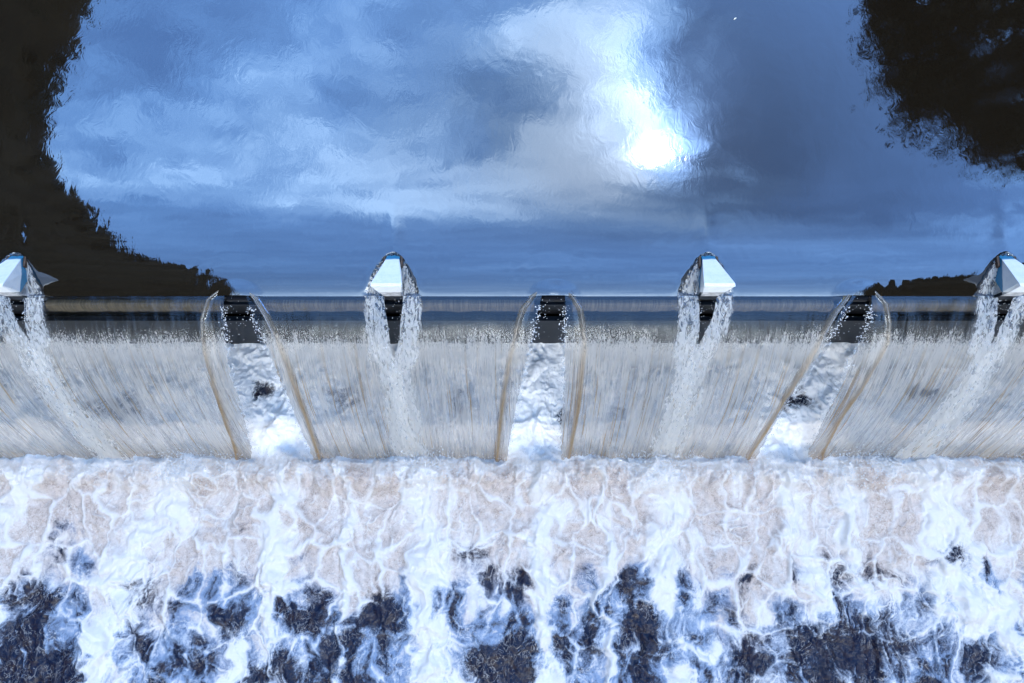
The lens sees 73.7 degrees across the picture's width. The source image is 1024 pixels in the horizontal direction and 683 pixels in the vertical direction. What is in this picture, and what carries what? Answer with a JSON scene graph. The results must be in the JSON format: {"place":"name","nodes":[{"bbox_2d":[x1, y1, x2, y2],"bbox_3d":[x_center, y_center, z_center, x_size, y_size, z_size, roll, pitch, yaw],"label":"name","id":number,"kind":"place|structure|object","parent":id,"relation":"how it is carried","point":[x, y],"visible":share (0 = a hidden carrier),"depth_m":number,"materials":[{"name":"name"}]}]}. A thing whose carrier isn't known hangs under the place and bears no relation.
{"place":"outdoors","nodes":[
{"label":"outdoors","id":0,"kind":"place"},
{"bbox_2d":[0,328,103,458],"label":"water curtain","id":1,"kind":"object","parent":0,"point":[11,354],"visible":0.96,"depth_m":11.32,"materials":[{"name":"white liquid"}]},
{"bbox_2d":[0,296,117,458],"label":"water stream","id":2,"kind":"structure","parent":0,"point":[48,398],"depth_m":10.91,"materials":[{"name":"white liquid"}]},
{"bbox_2d":[24,263,129,459],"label":"water stream","id":3,"kind":"structure","parent":0,"point":[89,424],"depth_m":10.97,"materials":[{"name":"white liquid"}]},
{"bbox_2d":[31,330,244,459],"bbox_3d":[-6.005,0.803,11.660,3.074,3.108,2.360,0,77,0],"label":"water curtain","id":4,"kind":"object","parent":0,"point":[165,354],"visible":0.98,"depth_m":10.79,"materials":[{"name":"white liquid"}]},
{"bbox_2d":[200,291,249,460],"bbox_3d":[-4.701,0.778,11.630,0.545,3.159,2.585,13,78,3],"label":"water curtain edge","id":5,"kind":"object","parent":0,"point":[215,356],"visible":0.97,"depth_m":10.97,"materials":[{"name":"white liquid"}]},
{"bbox_2d":[250,294,321,460],"bbox_3d":[-3.690,0.740,11.639,0.439,3.158,2.495,-7,77,-1],"label":"water curtain edge","id":6,"kind":"object","parent":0,"point":[279,355],"visible":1,"depth_m":10.91,"materials":[{"name":"white liquid"}]},
{"bbox_2d":[268,327,392,459],"bbox_3d":[-2.860,0.796,11.659,2.233,3.103,2.347,0,77,0],"label":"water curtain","id":7,"kind":"object","parent":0,"point":[340,355],"visible":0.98,"depth_m":10.82,"materials":[{"name":"white liquid"}]},
{"bbox_2d":[364,264,417,457],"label":"water stream","id":8,"kind":"structure","parent":0,"point":[386,356],"depth_m":10.80,"materials":[{"name":"white liquid"}]},
{"bbox_2d":[388,265,431,457],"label":"water stream","id":9,"kind":"structure","parent":0,"point":[416,421],"depth_m":10.90,"materials":[{"name":"white liquid"}]},
{"bbox_2d":[394,323,521,459],"bbox_3d":[-0.785,0.802,11.661,2.319,3.106,2.358,0,77,0],"label":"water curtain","id":10,"kind":"object","parent":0,"point":[490,352],"visible":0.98,"depth_m":10.82,"materials":[{"name":"white liquid"}]},
{"bbox_2d":[0,0,1023,295],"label":"river water","id":11,"kind":"structure","parent":0,"point":[498,146],"depth_m":10.63,"materials":[{"name":"blue liquid"}]},
{"bbox_2d":[0,293,1023,497],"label":"spray","id":12,"kind":"object","parent":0,"point":[822,421],"visible":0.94,"depth_m":12.43,"materials":[{"name":"white liquid"}]},
{"bbox_2d":[495,293,533,461],"bbox_3d":[0.023,0.744,11.642,0.337,3.161,2.560,13,78,3],"label":"water curtain edge","id":13,"kind":"object","parent":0,"point":[519,355],"visible":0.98,"depth_m":10.87,"materials":[{"name":"white liquid"}]},
{"bbox_2d":[560,293,587,460],"bbox_3d":[0.991,0.753,11.643,0.374,3.171,2.467,0,77,0],"label":"water curtain edge","id":14,"kind":"object","parent":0,"point":[571,356],"visible":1,"depth_m":10.83,"materials":[{"name":"white liquid"}]},
{"bbox_2d":[568,324,694,458],"bbox_3d":[1.899,0.802,11.662,2.064,3.109,2.358,0,77,0],"label":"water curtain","id":15,"kind":"object","parent":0,"point":[615,354],"visible":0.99,"depth_m":10.89,"materials":[{"name":"white liquid"}]},
{"bbox_2d":[649,264,699,457],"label":"churning water","id":16,"kind":"structure","parent":0,"point":[665,421],"depth_m":10.75,"materials":[{"name":"white liquid"}]},
{"bbox_2d":[659,290,733,460],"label":"churning water","id":17,"kind":"structure","parent":0,"point":[702,362],"depth_m":11.02,"materials":[{"name":"white liquid"}]},
{"bbox_2d":[675,322,824,459],"bbox_3d":[3.944,0.802,11.660,2.427,3.108,2.359,0,77,0],"label":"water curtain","id":18,"kind":"object","parent":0,"point":[779,352],"visible":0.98,"depth_m":10.83,"materials":[{"name":"white liquid"}]},
{"bbox_2d":[747,295,850,459],"bbox_3d":[4.732,0.728,11.641,0.398,3.161,2.583,15,78,3],"label":"water curtain edge","id":19,"kind":"object","parent":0,"point":[811,357],"visible":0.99,"depth_m":10.79,"materials":[{"name":"white liquid"}]},
{"bbox_2d":[809,292,890,459],"bbox_3d":[5.612,0.763,11.633,0.606,3.161,2.490,0,77,0],"label":"water curtain edge","id":20,"kind":"object","parent":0,"point":[876,354],"visible":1,"depth_m":10.82,"materials":[{"name":"white liquid"}]},
{"bbox_2d":[817,326,981,457],"bbox_3d":[6.498,0.803,11.658,2.049,3.104,2.362,0,77,0],"label":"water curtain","id":21,"kind":"object","parent":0,"point":[937,356],"visible":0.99,"depth_m":10.84,"materials":[{"name":"white liquid"}]},
{"bbox_2d":[893,264,997,458],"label":"churning water","id":22,"kind":"structure","parent":0,"point":[946,405],"depth_m":10.75,"materials":[{"name":"white liquid"}]},
{"bbox_2d":[902,296,1023,460],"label":"churning water","id":23,"kind":"structure","parent":0,"point":[954,423],"depth_m":11.10,"materials":[{"name":"white liquid"}]},
{"bbox_2d":[929,329,1023,458],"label":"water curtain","id":24,"kind":"object","parent":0,"point":[1017,356],"visible":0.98,"depth_m":11.36,"materials":[{"name":"white liquid"}]},
{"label":"downstream river","id":25,"kind":"structure","parent":0,"visible":0},
{"bbox_2d":[0,342,1023,682],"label":"tailwater","id":26,"kind":"structure","parent":25,"relation":"in","point":[574,570],"depth_m":12.48,"materials":[{"name":"liquid"}]},
{"bbox_2d":[0,295,1023,343],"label":"weir gate","id":27,"kind":"structure","parent":25,"relation":"in","point":[551,330],"depth_m":11.63,"materials":[{"name":"black metal"}]},
{"bbox_2d":[0,256,31,298],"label":"flow splitter","id":28,"kind":"object","parent":27,"relation":"on","point":[13,276],"visible":0.8,"depth_m":10.16,"materials":[{"name":"white paint"}]},
{"bbox_2d":[226,295,251,301],"bbox_3d":[-4.190,-0.718,10.472,0.359,0.125,0.195,0,77,0],"label":"splitter","id":29,"kind":"object","parent":27,"relation":"on","point":[238,298],"visible":0.57,"depth_m":10.40,"materials":[{"name":"black metal"}]},
{"bbox_2d":[370,255,402,298],"bbox_3d":[-1.800,-1.014,10.213,0.448,0.818,0.650,0,77,0],"label":"flow splitter","id":30,"kind":"object","parent":27,"relation":"on","point":[387,282],"visible":0.91,"depth_m":9.98,"materials":[{"name":"white metal"}]},
{"bbox_2d":[542,295,564,301],"bbox_3d":[0.640,-0.718,10.472,0.359,0.125,0.195,0,77,0],"label":"splitter","id":31,"kind":"object","parent":27,"relation":"on","point":[553,298],"visible":0.58,"depth_m":10.40,"materials":[{"name":"black metal"}]},
{"bbox_2d":[697,256,735,298],"bbox_3d":[2.970,-1.014,10.213,0.448,0.818,0.650,0,77,0],"label":"flow splitter","id":32,"kind":"object","parent":27,"relation":"on","point":[715,280],"visible":0.83,"depth_m":10.01,"materials":[{"name":"white metal"}]},
{"bbox_2d":[842,295,867,301],"bbox_3d":[5.260,-0.718,10.472,0.359,0.125,0.195,0,77,0],"label":"splitter","id":33,"kind":"object","parent":27,"relation":"on","point":[861,298],"visible":0.56,"depth_m":10.40,"materials":[{"name":"black metal"}]},
{"bbox_2d":[991,255,1023,298],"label":"flow splitter","id":34,"kind":"object","parent":27,"relation":"on","point":[1009,279],"visible":0.82,"depth_m":10.16,"materials":[{"name":"white metal"}]}
]}

